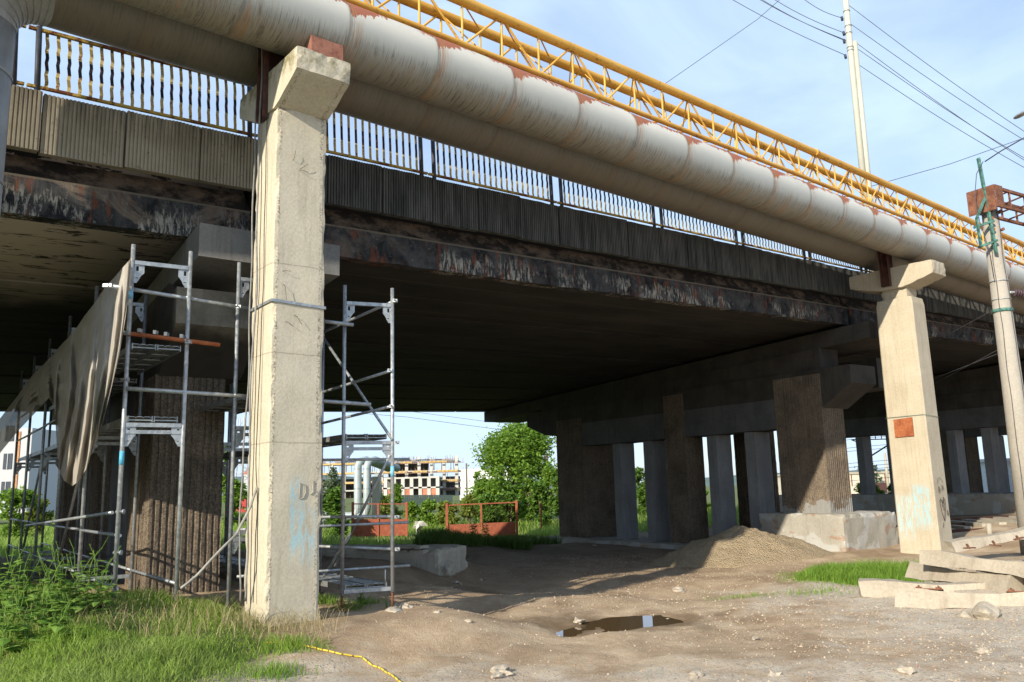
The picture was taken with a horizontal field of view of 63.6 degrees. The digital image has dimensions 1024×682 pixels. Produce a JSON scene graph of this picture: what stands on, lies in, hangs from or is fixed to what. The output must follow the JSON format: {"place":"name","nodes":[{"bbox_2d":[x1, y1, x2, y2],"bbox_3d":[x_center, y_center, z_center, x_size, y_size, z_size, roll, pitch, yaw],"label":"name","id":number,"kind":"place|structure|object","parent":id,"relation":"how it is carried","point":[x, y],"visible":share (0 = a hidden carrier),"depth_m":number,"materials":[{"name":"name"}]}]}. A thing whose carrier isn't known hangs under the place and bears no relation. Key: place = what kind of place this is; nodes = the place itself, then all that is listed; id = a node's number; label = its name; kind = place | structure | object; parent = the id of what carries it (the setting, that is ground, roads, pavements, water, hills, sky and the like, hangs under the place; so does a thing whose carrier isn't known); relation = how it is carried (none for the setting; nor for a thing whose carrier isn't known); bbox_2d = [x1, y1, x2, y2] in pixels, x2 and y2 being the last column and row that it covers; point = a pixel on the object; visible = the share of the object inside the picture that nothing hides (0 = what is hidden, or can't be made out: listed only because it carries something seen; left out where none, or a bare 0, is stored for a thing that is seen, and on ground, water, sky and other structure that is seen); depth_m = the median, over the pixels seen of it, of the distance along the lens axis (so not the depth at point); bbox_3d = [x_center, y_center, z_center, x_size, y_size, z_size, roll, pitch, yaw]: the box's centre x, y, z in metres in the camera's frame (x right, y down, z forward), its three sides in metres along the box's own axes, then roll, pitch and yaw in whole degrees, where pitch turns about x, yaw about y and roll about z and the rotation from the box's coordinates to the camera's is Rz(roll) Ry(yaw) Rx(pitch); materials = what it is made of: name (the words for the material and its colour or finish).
{"place":"outdoors","nodes":[
{"label":"outdoors","id":0,"kind":"place"},
{"bbox_2d":[0,577,334,681],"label":"grass","id":1,"kind":"structure","parent":0,"point":[43,673],"depth_m":7.88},
{"bbox_2d":[0,589,351,657],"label":"dry grass","id":2,"kind":"structure","parent":0,"point":[249,623],"depth_m":9.36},
{"bbox_2d":[0,502,739,555],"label":"meadow grass","id":3,"kind":"structure","parent":0,"point":[553,529],"depth_m":41.03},
{"bbox_2d":[366,545,428,548],"bbox_3d":[-2.688,4.678,18.763,1.572,0.095,0.442,-5,-11,21],"label":"broken slab","id":4,"kind":"object","parent":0,"point":[413,546],"depth_m":18.53,"materials":[{"name":"concrete"}]},
{"bbox_2d":[0,485,1023,681],"bbox_3d":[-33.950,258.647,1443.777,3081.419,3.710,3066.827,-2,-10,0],"label":"ground","id":5,"kind":"structure","parent":0,"point":[358,635],"depth_m":10.52,"materials":[{"name":"soil"}]},
{"bbox_2d":[0,548,22,615],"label":"leafy weed","id":6,"kind":"object","parent":5,"relation":"on","point":[6,588],"visible":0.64,"depth_m":9.05,"materials":[{"name":"green plant"}]},
{"bbox_2d":[0,600,23,655],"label":"leafy weed","id":7,"kind":"object","parent":5,"relation":"on","point":[3,640],"visible":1,"depth_m":7.64,"materials":[{"name":"green plant"}]},
{"bbox_2d":[0,531,31,633],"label":"leafy weed","id":8,"kind":"object","parent":5,"relation":"on","point":[4,601],"visible":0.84,"depth_m":8.40,"materials":[{"name":"green plant"}]},
{"bbox_2d":[0,579,36,641],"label":"leafy weed","id":9,"kind":"object","parent":5,"relation":"on","point":[16,637],"visible":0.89,"depth_m":7.94,"materials":[{"name":"green plant"}]},
{"bbox_2d":[0,540,41,622],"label":"leafy weed","id":10,"kind":"object","parent":5,"relation":"on","point":[21,588],"visible":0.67,"depth_m":8.71,"materials":[{"name":"green plant"}]},
{"bbox_2d":[0,485,42,539],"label":"tree","id":11,"kind":"object","parent":5,"relation":"on","point":[5,496],"visible":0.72,"depth_m":42.80,"materials":[{"name":"green plant"}]},
{"bbox_2d":[11,596,46,643],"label":"leafy weed","id":12,"kind":"object","parent":5,"relation":"on","point":[25,629],"visible":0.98,"depth_m":7.85,"materials":[{"name":"green plant"}]},
{"bbox_2d":[0,428,57,513],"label":"apartment block","id":13,"kind":"structure","parent":5,"relation":"on","point":[7,454],"depth_m":74.76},
{"bbox_2d":[3,453,12,468],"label":"window","id":14,"kind":"structure","parent":13,"relation":"in","point":[7,458],"depth_m":74.41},
{"bbox_2d":[9,517,54,613],"bbox_3d":[-5.370,2.524,9.231,0.445,1.093,0.606,4,-12,-31],"label":"leafy weed","id":15,"kind":"object","parent":5,"relation":"on","point":[29,581],"visible":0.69,"depth_m":9.20,"materials":[{"name":"green plant"}]},
{"bbox_2d":[24,493,54,536],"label":"tree","id":16,"kind":"object","parent":5,"relation":"on","point":[49,515],"visible":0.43,"depth_m":45.04,"materials":[{"name":"green plant"}]},
{"bbox_2d":[21,551,65,625],"bbox_3d":[-4.878,2.567,8.529,0.436,0.766,0.407,-9,-13,37],"label":"leafy weed","id":17,"kind":"object","parent":5,"relation":"on","point":[31,595],"visible":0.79,"depth_m":8.49,"materials":[{"name":"green plant"}]},
{"bbox_2d":[30,571,66,633],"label":"leafy weed","id":18,"kind":"object","parent":5,"relation":"on","point":[42,620],"visible":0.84,"depth_m":8.19,"materials":[{"name":"green plant"}]},
{"bbox_2d":[33,550,66,622],"bbox_3d":[-4.850,2.574,8.709,0.366,0.792,0.381,7,-13,-40],"label":"leafy weed","id":19,"kind":"object","parent":5,"relation":"on","point":[54,593],"visible":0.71,"depth_m":8.65,"materials":[{"name":"green plant"}]},
{"bbox_2d":[39,596,76,640],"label":"leafy weed","id":20,"kind":"object","parent":5,"relation":"on","point":[54,625],"visible":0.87,"depth_m":7.85,"materials":[{"name":"green plant"}]},
{"bbox_2d":[44,542,77,612],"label":"leafy weed","id":21,"kind":"object","parent":5,"relation":"on","point":[60,584],"visible":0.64,"depth_m":9.17,"materials":[{"name":"green plant"}]},
{"bbox_2d":[49,588,88,630],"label":"leafy weed","id":22,"kind":"object","parent":5,"relation":"on","point":[68,612],"visible":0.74,"depth_m":8.25,"materials":[{"name":"green plant"}]},
{"bbox_2d":[54,553,92,618],"bbox_3d":[-4.804,2.655,8.928,0.411,0.697,0.322,-7,-11,28],"label":"leafy weed","id":23,"kind":"object","parent":5,"relation":"on","point":[66,589],"visible":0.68,"depth_m":8.89,"materials":[{"name":"green plant"}]},
{"bbox_2d":[62,536,108,608],"bbox_3d":[-4.863,2.639,9.313,0.443,0.822,0.415,1,-10,-12],"label":"leafy weed","id":24,"kind":"object","parent":5,"relation":"on","point":[77,598],"visible":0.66,"depth_m":9.31,"materials":[{"name":"green plant"}]},
{"bbox_2d":[67,551,103,617],"bbox_3d":[-4.612,2.637,8.914,0.369,0.704,0.344,-7,-11,27],"label":"leafy weed","id":25,"kind":"object","parent":5,"relation":"on","point":[82,601],"visible":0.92,"depth_m":8.87,"materials":[{"name":"green plant"}]},
{"bbox_2d":[83,565,112,615],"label":"leafy weed","id":26,"kind":"object","parent":5,"relation":"on","point":[94,603],"visible":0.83,"depth_m":8.98,"materials":[{"name":"green plant"}]},
{"bbox_2d":[84,544,120,610],"bbox_3d":[-4.660,2.675,9.330,0.344,0.749,0.476,7,-13,-41],"label":"leafy weed","id":27,"kind":"object","parent":5,"relation":"on","point":[102,571],"visible":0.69,"depth_m":9.30,"materials":[{"name":"green plant"}]},
{"bbox_2d":[96,573,123,615],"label":"leafy weed","id":28,"kind":"object","parent":5,"relation":"on","point":[107,604],"visible":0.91,"depth_m":9.05,"materials":[{"name":"green plant"}]},
{"bbox_2d":[49,223,339,594],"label":"bridge pier","id":29,"kind":"structure","parent":5,"relation":"on","point":[219,252],"depth_m":12.32,"materials":[{"name":"concrete"}]},
{"bbox_2d":[0,84,1023,411],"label":"concrete bridge","id":30,"kind":"structure","parent":29,"relation":"on","point":[504,300],"depth_m":16.85,"materials":[{"name":"concrete"}]},
{"bbox_2d":[12,25,26,85],"bbox_3d":[-7.595,-3.783,9.849,3.130,1.020,0.072,4,-11,-40],"label":"railing section","id":31,"kind":"object","parent":30,"relation":"attached to","point":[15,81],"visible":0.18,"depth_m":10.75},
{"bbox_2d":[26,25,257,143],"bbox_3d":[-5.169,-3.607,11.869,3.130,1.020,0.072,4,-11,-40],"label":"railing section","id":32,"kind":"object","parent":30,"relation":"attached to","point":[39,30],"visible":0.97,"depth_m":11.66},
{"bbox_2d":[326,112,427,175],"bbox_3d":[-2.743,-3.431,13.889,3.130,1.020,0.072,4,-11,-40],"label":"railing section","id":33,"kind":"object","parent":30,"relation":"attached to","point":[421,171],"visible":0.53,"depth_m":14.22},
{"bbox_2d":[428,141,556,204],"bbox_3d":[-0.317,-3.256,15.910,3.130,1.020,0.072,4,-11,-40],"label":"railing section","id":34,"kind":"object","parent":30,"relation":"attached to","point":[433,174],"visible":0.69,"depth_m":15.76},
{"bbox_2d":[557,178,658,226],"bbox_3d":[2.109,-3.080,17.930,3.130,1.020,0.072,4,-11,-40],"label":"railing section","id":35,"kind":"object","parent":30,"relation":"attached to","point":[652,209],"visible":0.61,"depth_m":17.77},
{"bbox_2d":[658,208,739,244],"bbox_3d":[4.535,-2.904,19.951,3.130,1.020,0.072,4,-11,-40],"label":"railing section","id":36,"kind":"object","parent":30,"relation":"attached to","point":[662,225],"visible":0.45,"depth_m":19.77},
{"bbox_2d":[740,232,807,259],"bbox_3d":[6.961,-2.728,21.971,3.130,1.020,0.072,4,-11,-40],"label":"railing section","id":37,"kind":"object","parent":30,"relation":"attached to","point":[803,256],"visible":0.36,"depth_m":21.76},
{"bbox_2d":[807,252,863,271],"bbox_3d":[9.387,-2.553,23.991,3.130,1.020,0.072,4,-11,-40],"label":"railing section","id":38,"kind":"object","parent":30,"relation":"attached to","point":[860,269],"visible":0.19,"depth_m":23.74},
{"bbox_2d":[841,0,874,271],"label":"tram mast","id":39,"kind":"object","parent":30,"relation":"on","point":[858,107],"visible":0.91,"depth_m":31.98,"materials":[{"name":"metal"}]},
{"bbox_2d":[849,5,1022,130],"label":"wire","id":40,"kind":"object","parent":39,"relation":"attached to","point":[933,68],"visible":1,"depth_m":32.25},
{"bbox_2d":[851,24,1023,139],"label":"wire","id":41,"kind":"object","parent":39,"relation":"attached to","point":[935,83],"visible":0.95,"depth_m":32.17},
{"bbox_2d":[858,44,1023,159],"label":"wire","id":42,"kind":"object","parent":39,"relation":"attached to","point":[936,101],"visible":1,"depth_m":32.03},
{"bbox_2d":[858,49,1023,157],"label":"wire","id":43,"kind":"object","parent":39,"relation":"attached to","point":[937,103],"visible":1,"depth_m":32.01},
{"bbox_2d":[861,66,1022,166],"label":"wire","id":44,"kind":"object","parent":39,"relation":"attached to","point":[941,118],"visible":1,"depth_m":31.90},
{"bbox_2d":[6,244,409,610],"bbox_3d":[-7.890,2.201,14.820,12.966,5.020,4.231,-9,-13,38],"label":"scaffold","id":45,"kind":"object","parent":5,"relation":"on","point":[125,429],"visible":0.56,"depth_m":11.27,"materials":[{"name":"metal"}]},
{"bbox_2d":[0,258,131,485],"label":"debris netting","id":46,"kind":"object","parent":45,"relation":"hanging from","point":[72,378],"visible":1,"depth_m":11.86,"materials":[{"name":"fabric"}]},
{"bbox_2d":[222,478,246,525],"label":"tree","id":47,"kind":"object","parent":5,"relation":"on","point":[237,486],"visible":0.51,"depth_m":54.83,"materials":[{"name":"green plant"}]},
{"bbox_2d":[240,35,350,626],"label":"pipe support pillar","id":48,"kind":"structure","parent":5,"relation":"on","point":[308,85],"depth_m":10.68,"materials":[{"name":"beige concrete"}]},
{"bbox_2d":[180,487,257,588],"bbox_3d":[-3.450,2.326,9.855,0.142,1.140,0.937,-11,-14,43],"label":"cable","id":49,"kind":"object","parent":48,"relation":"attached to","point":[223,546],"visible":1,"depth_m":9.83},
{"bbox_2d":[238,49,257,600],"bbox_3d":[-3.462,-0.430,10.871,0.064,7.401,0.077,-6,-11,25],"label":"cable","id":50,"kind":"object","parent":48,"relation":"attached to","point":[248,350],"visible":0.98,"depth_m":10.78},
{"bbox_2d":[245,49,262,600],"bbox_3d":[-3.377,-0.442,10.814,0.092,7.402,0.070,-9,-12,35],"label":"cable","id":51,"kind":"object","parent":48,"relation":"attached to","point":[249,462],"visible":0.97,"depth_m":10.75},
{"bbox_2d":[253,52,268,602],"bbox_3d":[-3.242,-0.468,10.688,0.046,7.400,0.079,-2,-10,0],"label":"cable","id":52,"kind":"object","parent":48,"relation":"attached to","point":[261,331],"visible":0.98,"depth_m":10.62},
{"bbox_2d":[115,0,1023,298],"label":"heating pipe","id":53,"kind":"object","parent":48,"relation":"attached to","point":[383,52],"visible":0.9,"depth_m":13.71,"materials":[{"name":"metal"}]},
{"bbox_2d":[345,0,1023,266],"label":"gas pipe truss","id":54,"kind":"object","parent":48,"relation":"on","point":[434,10],"visible":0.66,"depth_m":17.16,"materials":[{"name":"metal"}]},
{"bbox_2d":[229,592,388,681],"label":"grass tufts","id":55,"kind":"object","parent":5,"relation":"on","point":[272,670],"visible":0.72,"depth_m":8.02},
{"bbox_2d":[219,285,399,612],"bbox_3d":[-4.506,1.986,14.325,1.623,4.504,7.881,6,-12,-35],"label":"scaffold","id":56,"kind":"object","parent":5,"relation":"on","point":[341,581],"visible":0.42,"depth_m":11.77,"materials":[{"name":"metal"}]},
{"bbox_2d":[322,466,340,530],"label":"tree","id":57,"kind":"object","parent":5,"relation":"on","point":[331,482],"visible":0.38,"depth_m":51.01,"materials":[{"name":"green plant"}]},
{"bbox_2d":[266,641,401,681],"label":"rope","id":58,"kind":"object","parent":5,"relation":"on","point":[385,671],"visible":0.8,"depth_m":8.74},
{"bbox_2d":[322,486,350,537],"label":"tree","id":59,"kind":"object","parent":5,"relation":"on","point":[331,502],"visible":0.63,"depth_m":44.81,"materials":[{"name":"green plant"}]},
{"bbox_2d":[323,456,399,520],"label":"pipe loop","id":60,"kind":"object","parent":5,"relation":"on","point":[376,493],"visible":0.73,"depth_m":57.15,"materials":[{"name":"metal"}]},
{"bbox_2d":[351,502,407,537],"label":"red gate","id":61,"kind":"structure","parent":5,"relation":"on","point":[376,530],"depth_m":46.66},
{"bbox_2d":[380,494,390,518],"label":"shrub","id":62,"kind":"object","parent":5,"relation":"on","point":[385,499],"visible":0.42,"depth_m":62.63,"materials":[{"name":"green plant"}]},
{"bbox_2d":[323,455,463,498],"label":"unfinished building","id":63,"kind":"structure","parent":5,"relation":"on","point":[412,477],"depth_m":227.11,"materials":[{"name":"concrete"}]},
{"bbox_2d":[322,544,467,574],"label":"foundation slab","id":64,"kind":"structure","parent":5,"relation":"on","point":[431,557],"depth_m":18.68,"materials":[{"name":"concrete"}]},
{"bbox_2d":[388,482,402,518],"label":"shrub","id":65,"kind":"object","parent":5,"relation":"on","point":[398,498],"visible":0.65,"depth_m":64.68,"materials":[{"name":"green plant"}]},
{"bbox_2d":[403,501,422,524],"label":"shrub","id":66,"kind":"object","parent":5,"relation":"on","point":[414,510],"visible":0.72,"depth_m":58.53,"materials":[{"name":"green plant"}]},
{"bbox_2d":[397,495,452,504],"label":"dark fence","id":67,"kind":"object","parent":5,"relation":"on","point":[419,499],"visible":0.53,"depth_m":82.36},
{"bbox_2d":[418,497,438,525],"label":"shrub","id":68,"kind":"object","parent":5,"relation":"on","point":[428,504],"visible":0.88,"depth_m":56.45,"materials":[{"name":"green plant"}]},
{"bbox_2d":[433,500,460,528],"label":"shrub","id":69,"kind":"object","parent":5,"relation":"on","point":[440,516],"visible":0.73,"depth_m":54.75,"materials":[{"name":"green plant"}]},
{"bbox_2d":[439,560,455,577],"bbox_3d":[-1.496,5.113,18.389,0.480,0.471,0.625,-2,-10,0],"label":"rubble chunk","id":70,"kind":"object","parent":5,"relation":"on","point":[447,568],"visible":0.74,"depth_m":18.19,"materials":[{"name":"concrete"}]},
{"bbox_2d":[458,492,479,523],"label":"shrub","id":71,"kind":"object","parent":5,"relation":"on","point":[466,510],"visible":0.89,"depth_m":54.72,"materials":[{"name":"green plant"}]},
{"bbox_2d":[463,471,490,521],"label":"shrub","id":72,"kind":"object","parent":5,"relation":"on","point":[479,484],"visible":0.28,"depth_m":58.85,"materials":[{"name":"green plant"}]},
{"bbox_2d":[445,500,517,535],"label":"red gate","id":73,"kind":"structure","parent":5,"relation":"on","point":[503,528],"depth_m":45.23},
{"bbox_2d":[459,469,506,499],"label":"white building","id":74,"kind":"structure","parent":5,"relation":"on","point":[462,473],"depth_m":286.16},
{"bbox_2d":[472,492,500,527],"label":"shrub","id":75,"kind":"object","parent":5,"relation":"on","point":[487,509],"visible":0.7,"depth_m":50.83,"materials":[{"name":"green plant"}]},
{"bbox_2d":[412,524,563,549],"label":"shaded undergrowth","id":76,"kind":"object","parent":5,"relation":"on","point":[457,537],"visible":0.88,"depth_m":28.54,"materials":[{"name":"green plant"}]},
{"bbox_2d":[481,465,511,517],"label":"shrub","id":77,"kind":"object","parent":5,"relation":"on","point":[494,485],"visible":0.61,"depth_m":57.03,"materials":[{"name":"green plant"}]},
{"bbox_2d":[457,422,557,519],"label":"tree","id":78,"kind":"object","parent":5,"relation":"on","point":[510,446],"visible":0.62,"depth_m":63.21,"materials":[{"name":"green plant"}]},
{"bbox_2d":[493,484,523,521],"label":"shrub","id":79,"kind":"object","parent":5,"relation":"on","point":[508,496],"visible":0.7,"depth_m":50.79,"materials":[{"name":"green plant"}]},
{"bbox_2d":[512,460,537,524],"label":"shrub","id":80,"kind":"object","parent":5,"relation":"on","point":[528,482],"visible":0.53,"depth_m":58.99,"materials":[{"name":"green plant"}]},
{"bbox_2d":[526,481,553,525],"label":"shrub","id":81,"kind":"object","parent":5,"relation":"on","point":[541,494],"visible":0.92,"depth_m":50.90,"materials":[{"name":"green plant"}]},
{"bbox_2d":[533,465,557,525],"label":"shrub","id":82,"kind":"object","parent":5,"relation":"on","point":[548,473],"visible":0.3,"depth_m":56.02,"materials":[{"name":"green plant"}]},
{"bbox_2d":[547,476,558,516],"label":"shrub","id":83,"kind":"object","parent":5,"relation":"on","point":[553,502],"visible":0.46,"depth_m":53.87,"materials":[{"name":"green plant"}]},
{"bbox_2d":[556,615,683,636],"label":"puddle water","id":84,"kind":"structure","parent":5,"relation":"on","point":[626,623],"depth_m":12.04,"materials":[{"name":"brown liquid"}]},
{"bbox_2d":[635,466,646,519],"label":"shrub","id":85,"kind":"object","parent":5,"relation":"on","point":[641,491],"visible":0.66,"depth_m":58.56,"materials":[{"name":"green plant"}]},
{"bbox_2d":[484,321,898,551],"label":"bridge pier","id":86,"kind":"structure","parent":5,"relation":"on","point":[799,394],"depth_m":27.38,"materials":[{"name":"concrete"}]},
{"bbox_2d":[649,526,834,567],"bbox_3d":[6.151,5.479,22.256,5.072,0.995,3.186,-2,-10,0],"label":"soil mound","id":87,"kind":"object","parent":5,"relation":"on","point":[735,546],"visible":1,"depth_m":21.43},
{"bbox_2d":[700,556,963,600],"bbox_3d":[6.344,4.409,15.608,3.762,0.556,6.715,-9,-12,35],"label":"green grass tuft","id":88,"kind":"object","parent":5,"relation":"on","point":[847,573],"visible":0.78,"depth_m":16.06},
{"bbox_2d":[777,471,889,494],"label":"warehouse","id":89,"kind":"structure","parent":5,"relation":"on","point":[854,475],"depth_m":127.97,"materials":[{"name":"concrete"}]},
{"bbox_2d":[849,251,951,553],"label":"pipe support pillar","id":90,"kind":"structure","parent":5,"relation":"on","point":[921,500],"depth_m":21.85,"materials":[{"name":"beige concrete"}]},
{"bbox_2d":[0,0,1023,314],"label":"heating pipe","id":91,"kind":"object","parent":90,"relation":"attached to","point":[132,30],"visible":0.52,"depth_m":13.45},
{"bbox_2d":[893,417,913,436],"bbox_3d":[10.343,2.282,21.826,0.011,0.500,0.504,7,-13,-39],"label":"rusty plate","id":92,"kind":"object","parent":90,"relation":"attached to","point":[903,427],"visible":1,"depth_m":21.82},
{"bbox_2d":[779,361,1023,517],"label":"bridge pier","id":93,"kind":"structure","parent":5,"relation":"on","point":[969,399],"depth_m":38.62,"materials":[{"name":"concrete"}]},
{"bbox_2d":[891,665,916,674],"bbox_3d":[3.652,3.064,7.680,0.173,0.087,0.167,4,-11,-27],"label":"stone","id":94,"kind":"object","parent":5,"relation":"on","point":[901,669],"visible":0.97,"depth_m":7.64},
{"bbox_2d":[858,578,984,597],"bbox_3d":[6.631,3.897,12.984,2.213,0.261,0.406,-4,-10,19],"label":"concrete sleeper","id":95,"kind":"object","parent":5,"relation":"on","point":[873,587],"visible":0.58,"depth_m":13.03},
{"bbox_2d":[896,515,1016,535],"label":"railway track","id":96,"kind":"structure","parent":5,"relation":"on","point":[957,524],"depth_m":26.74,"materials":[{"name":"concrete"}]},
{"bbox_2d":[895,585,1023,608],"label":"concrete sleeper","id":97,"kind":"object","parent":5,"relation":"on","point":[938,597],"visible":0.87,"depth_m":11.78,"materials":[{"name":"concrete"}]},
{"bbox_2d":[905,561,1023,592],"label":"concrete sleeper","id":98,"kind":"object","parent":5,"relation":"on","point":[999,582],"visible":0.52,"depth_m":13.07,"materials":[{"name":"concrete"}]},
{"bbox_2d":[919,550,1023,577],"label":"concrete sleeper","id":99,"kind":"object","parent":98,"relation":"on","point":[939,558],"visible":1,"depth_m":12.95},
{"bbox_2d":[940,427,1010,492],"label":"bridge pier","id":100,"kind":"structure","parent":5,"relation":"on","point":[970,436],"depth_m":55.71,"materials":[{"name":"concrete"}]},
{"bbox_2d":[942,527,1023,551],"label":"concrete sleeper","id":101,"kind":"object","parent":5,"relation":"on","point":[957,544],"visible":0.91,"depth_m":15.59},
{"bbox_2d":[972,601,1000,619],"bbox_3d":[6.336,3.628,11.025,0.344,0.296,0.536,-11,-14,42],"label":"boulder","id":102,"kind":"object","parent":5,"relation":"on","point":[983,610],"visible":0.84,"depth_m":10.89,"materials":[{"name":"stone"}]},
{"bbox_2d":[980,458,1013,491],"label":"pale hall","id":103,"kind":"structure","parent":5,"relation":"on","point":[984,478],"depth_m":79.80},
{"bbox_2d":[973,157,1023,554],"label":"concrete pole","id":104,"kind":"object","parent":5,"relation":"on","point":[1012,385],"visible":0.98,"depth_m":17.07,"materials":[{"name":"grey concrete"}]},
{"bbox_2d":[966,184,1023,230],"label":"portal beam","id":105,"kind":"structure","parent":104,"relation":"attached to","point":[994,202],"depth_m":17.61,"materials":[{"name":"metal"}]},
{"bbox_2d":[0,0,1023,482],"label":"sky","id":106,"kind":"structure","parent":0,"point":[776,78],"materials":[{"name":"blue"}]},
{"bbox_2d":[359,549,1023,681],"bbox_3d":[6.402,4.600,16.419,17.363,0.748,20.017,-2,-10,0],"label":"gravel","id":107,"kind":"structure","parent":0,"point":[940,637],"depth_m":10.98,"materials":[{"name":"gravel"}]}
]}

